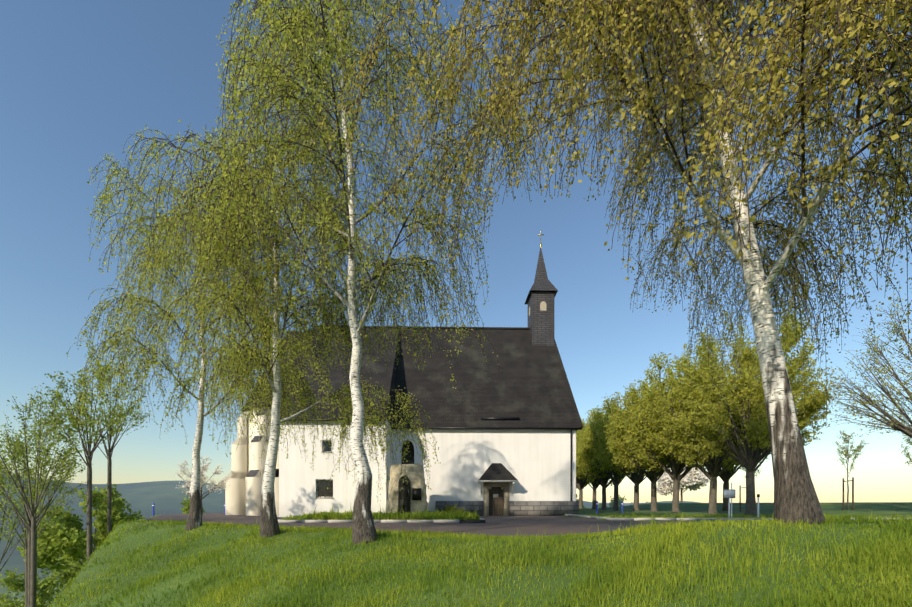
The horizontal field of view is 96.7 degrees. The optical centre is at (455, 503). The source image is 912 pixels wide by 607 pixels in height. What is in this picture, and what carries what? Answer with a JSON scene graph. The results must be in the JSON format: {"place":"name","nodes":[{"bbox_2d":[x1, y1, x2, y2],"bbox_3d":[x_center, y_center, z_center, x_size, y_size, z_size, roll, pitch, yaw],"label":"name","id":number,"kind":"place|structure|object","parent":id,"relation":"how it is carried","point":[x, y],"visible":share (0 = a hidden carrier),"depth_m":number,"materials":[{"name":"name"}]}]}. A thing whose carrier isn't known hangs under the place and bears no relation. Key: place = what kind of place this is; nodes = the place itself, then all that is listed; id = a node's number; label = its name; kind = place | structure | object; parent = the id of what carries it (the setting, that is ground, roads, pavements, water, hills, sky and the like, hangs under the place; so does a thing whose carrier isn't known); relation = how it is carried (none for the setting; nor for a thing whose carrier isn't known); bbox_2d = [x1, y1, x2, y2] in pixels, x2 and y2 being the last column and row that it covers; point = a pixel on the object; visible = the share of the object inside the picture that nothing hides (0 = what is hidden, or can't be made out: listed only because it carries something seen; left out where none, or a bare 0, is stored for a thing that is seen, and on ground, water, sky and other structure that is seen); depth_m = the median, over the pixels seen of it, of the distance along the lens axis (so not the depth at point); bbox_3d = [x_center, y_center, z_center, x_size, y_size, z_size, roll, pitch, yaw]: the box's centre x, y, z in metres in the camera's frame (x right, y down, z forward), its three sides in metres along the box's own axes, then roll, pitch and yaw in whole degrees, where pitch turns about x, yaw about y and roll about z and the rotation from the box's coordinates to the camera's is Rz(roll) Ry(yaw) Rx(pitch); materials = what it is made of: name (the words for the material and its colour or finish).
{"place":"outdoors","nodes":[
{"label":"outdoors","id":0,"kind":"place"},
{"bbox_2d":[0,474,911,606],"bbox_3d":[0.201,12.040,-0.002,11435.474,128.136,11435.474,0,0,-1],"label":"ground","id":1,"kind":"structure","parent":0,"point":[165,497],"depth_m":7.81,"materials":[{"name":"green plant"}]},
{"bbox_2d":[0,430,55,570],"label":"tree","id":2,"kind":"object","parent":1,"relation":"on","point":[11,534],"visible":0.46,"depth_m":17.91,"materials":[{"name":"green plant"}]},
{"bbox_2d":[0,420,72,606],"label":"tree","id":3,"kind":"object","parent":1,"relation":"on","point":[8,513],"visible":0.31,"depth_m":20.48,"materials":[{"name":"green plant"}]},
{"bbox_2d":[0,399,92,606],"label":"tree","id":4,"kind":"object","parent":1,"relation":"on","point":[32,472],"visible":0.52,"depth_m":17.07,"materials":[{"name":"green plant"}]},
{"bbox_2d":[0,543,92,606],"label":"bush","id":5,"kind":"object","parent":1,"relation":"on","point":[46,591],"visible":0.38,"depth_m":35.91,"materials":[{"name":"green plant"}]},
{"bbox_2d":[0,383,94,606],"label":"tree","id":6,"kind":"object","parent":1,"relation":"on","point":[33,570],"visible":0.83,"depth_m":15.39,"materials":[{"name":"green plant"}]},
{"bbox_2d":[16,483,144,572],"bbox_3d":[-26.317,2.766,29.423,7.780,8.611,7.379,0,0,-1],"label":"bush","id":7,"kind":"object","parent":1,"relation":"on","point":[54,541],"visible":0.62,"depth_m":28.02,"materials":[{"name":"green plant"}]},
{"bbox_2d":[41,341,140,562],"bbox_3d":[-14.679,-1.754,16.366,2.890,8.936,2.842,0,0,-24],"label":"tree","id":8,"kind":"object","parent":1,"relation":"on","point":[89,451],"visible":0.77,"depth_m":16.22,"materials":[{"name":"green plant"}]},
{"bbox_2d":[68,361,152,537],"bbox_3d":[-17.130,-2.461,20.143,3.104,9.784,3.404,0,0,41],"label":"tree","id":9,"kind":"object","parent":1,"relation":"on","point":[109,451],"visible":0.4,"depth_m":20.07,"materials":[{"name":"green plant"}]},
{"bbox_2d":[137,494,207,518],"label":"bush","id":10,"kind":"object","parent":1,"relation":"on","point":[186,505],"visible":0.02,"depth_m":45.56,"materials":[{"name":"green plant"}]},
{"bbox_2d":[62,124,324,530],"bbox_3d":[-8.527,-6.089,13.971,7.923,14.039,6.873,0,0,-1],"label":"birch","id":11,"kind":"object","parent":1,"relation":"on","point":[194,519],"visible":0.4,"depth_m":13.13,"materials":[{"name":"green plant"}]},
{"bbox_2d":[175,457,229,515],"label":"blossom tree","id":12,"kind":"object","parent":1,"relation":"on","point":[204,468],"visible":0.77,"depth_m":25.45,"materials":[{"name":"white plant"}]},
{"bbox_2d":[120,0,440,537],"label":"birch","id":13,"kind":"object","parent":1,"relation":"on","point":[269,525],"visible":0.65,"depth_m":10.34,"materials":[{"name":"green plant"}]},
{"bbox_2d":[99,0,544,543],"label":"birch","id":14,"kind":"object","parent":1,"relation":"on","point":[363,526],"visible":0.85,"depth_m":8.47,"materials":[{"name":"green plant"}]},
{"bbox_2d":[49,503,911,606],"bbox_3d":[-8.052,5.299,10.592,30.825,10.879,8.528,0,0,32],"label":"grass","id":15,"kind":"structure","parent":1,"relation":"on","point":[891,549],"depth_m":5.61,"materials":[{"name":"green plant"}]},
{"bbox_2d":[576,421,592,508],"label":"hornbeam","id":16,"kind":"object","parent":1,"relation":"on","point":[580,485],"visible":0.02,"depth_m":54.52,"materials":[{"name":"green plant"}]},
{"bbox_2d":[576,410,621,508],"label":"hornbeam","id":17,"kind":"object","parent":1,"relation":"on","point":[594,484],"visible":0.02,"depth_m":50.75,"materials":[{"name":"green plant"}]},
{"bbox_2d":[576,406,625,509],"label":"hornbeam","id":18,"kind":"object","parent":1,"relation":"on","point":[601,478],"visible":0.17,"depth_m":46.84,"materials":[{"name":"green plant"}]},
{"bbox_2d":[576,396,638,509],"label":"hornbeam","id":19,"kind":"object","parent":1,"relation":"on","point":[586,446],"visible":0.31,"depth_m":43.12,"materials":[{"name":"green plant"}]},
{"bbox_2d":[313,0,911,524],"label":"birch","id":20,"kind":"object","parent":1,"relation":"on","point":[631,26],"visible":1,"depth_m":5.58,"materials":[{"name":"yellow plant"}]},
{"bbox_2d":[599,495,646,506],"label":"bush","id":21,"kind":"object","parent":1,"relation":"on","point":[619,501],"visible":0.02,"depth_m":72.31,"materials":[{"name":"green plant"}]},
{"bbox_2d":[594,383,667,510],"bbox_3d":[17.785,-5.678,39.447,8.388,12.890,8.034,1,0,-1],"label":"hornbeam","id":22,"kind":"object","parent":1,"relation":"on","point":[636,479],"visible":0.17,"depth_m":39.46,"materials":[{"name":"green plant"}]},
{"bbox_2d":[603,377,683,511],"bbox_3d":[17.444,-5.391,35.736,8.382,12.339,7.998,0,0,-1],"label":"hornbeam","id":23,"kind":"object","parent":1,"relation":"on","point":[621,451],"visible":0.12,"depth_m":35.56,"materials":[{"name":"green plant"}]},
{"bbox_2d":[620,347,735,512],"bbox_3d":[17.473,-5.816,32.118,8.717,13.236,8.685,0,1,-1],"label":"hornbeam","id":24,"kind":"object","parent":1,"relation":"on","point":[648,420],"visible":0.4,"depth_m":31.38,"materials":[{"name":"green plant"}]},
{"bbox_2d":[656,465,709,502],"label":"tree","id":25,"kind":"object","parent":1,"relation":"on","point":[692,479],"visible":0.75,"depth_m":61.42,"materials":[{"name":"white plant"}]},
{"bbox_2d":[648,333,763,513],"bbox_3d":[17.944,-5.741,28.186,8.473,13.002,8.357,1,1,-1],"label":"hornbeam","id":26,"kind":"object","parent":1,"relation":"on","point":[713,473],"visible":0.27,"depth_m":27.50,"materials":[{"name":"green plant"}]},
{"bbox_2d":[693,391,769,510],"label":"hornbeam","id":27,"kind":"object","parent":1,"relation":"on","point":[727,473],"depth_m":34.27,"materials":[{"name":"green plant"}]},
{"bbox_2d":[723,483,759,517],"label":"sign posts","id":28,"kind":"object","parent":1,"relation":"on","point":[728,493],"visible":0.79,"depth_m":19.85,"materials":[{"name":"grey metal"}]},
{"bbox_2d":[733,460,761,511],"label":"young tree","id":29,"kind":"object","parent":1,"relation":"on","point":[742,468],"visible":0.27,"depth_m":31.75,"materials":[{"name":"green plant"}]},
{"bbox_2d":[586,510,911,517],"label":"lawn edge grass","id":30,"kind":"structure","parent":1,"relation":"on","point":[690,516],"depth_m":20.92,"materials":[{"name":"green plant"}]},
{"bbox_2d":[668,294,841,515],"bbox_3d":[17.651,-5.905,24.187,7.993,13.282,7.953,0,-1,-1],"label":"hornbeam","id":31,"kind":"object","parent":1,"relation":"on","point":[750,457],"visible":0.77,"depth_m":23.45,"materials":[{"name":"green plant"}]},
{"bbox_2d":[832,430,868,510],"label":"young tree","id":32,"kind":"object","parent":1,"relation":"on","point":[855,450],"visible":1,"depth_m":26.01,"materials":[{"name":"green plant"}]},
{"bbox_2d":[814,285,911,437],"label":"tree","id":33,"kind":"object","parent":1,"relation":"on","point":[894,424],"visible":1,"depth_m":19.50,"materials":[{"name":"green plant"}]},
{"bbox_2d":[901,428,911,466],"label":"young tree","id":34,"kind":"object","parent":1,"relation":"on","point":[905,449],"visible":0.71,"depth_m":24.32,"materials":[{"name":"green plant"}]},
{"bbox_2d":[0,0,911,502],"label":"sky","id":35,"kind":"structure","parent":0,"point":[78,78],"materials":[{"name":"blue"}]},
{"bbox_2d":[146,512,885,537],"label":"forecourt asphalt","id":36,"kind":"structure","parent":0,"point":[506,525],"depth_m":15.65,"materials":[{"name":"grey asphalt"}]},
{"bbox_2d":[225,230,582,516],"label":"church","id":37,"kind":"structure","parent":36,"relation":"on","point":[503,433],"depth_m":27.14,"materials":[{"name":"paint"}]},
{"bbox_2d":[278,514,910,522],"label":"kerbs","id":38,"kind":"structure","parent":36,"relation":"on","point":[482,520],"depth_m":17.00,"materials":[{"name":"concrete"}]},
{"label":"island lawn","id":39,"kind":"structure","parent":0,"visible":0},
{"bbox_2d":[281,504,479,519],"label":"island grass","id":40,"kind":"structure","parent":39,"relation":"on","point":[408,515],"depth_m":17.32,"materials":[{"name":"green plant"}]},
{"bbox_2d":[387,464,427,513],"bbox_3d":[-2.886,-0.848,23.928,2.527,3.004,1.498,0,0,-1],"label":"war memorial","id":41,"kind":"object","parent":39,"relation":"on","point":[411,495],"visible":0.81,"depth_m":23.73,"materials":[{"name":"stone"}]},
{"bbox_2d":[445,504,463,512],"bbox_3d":[-0.077,0.383,25.875,1.392,0.867,1.851,0,0,-1],"label":"shrub","id":42,"kind":"object","parent":39,"relation":"on","point":[447,508],"visible":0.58,"depth_m":25.80,"materials":[{"name":"green plant"}]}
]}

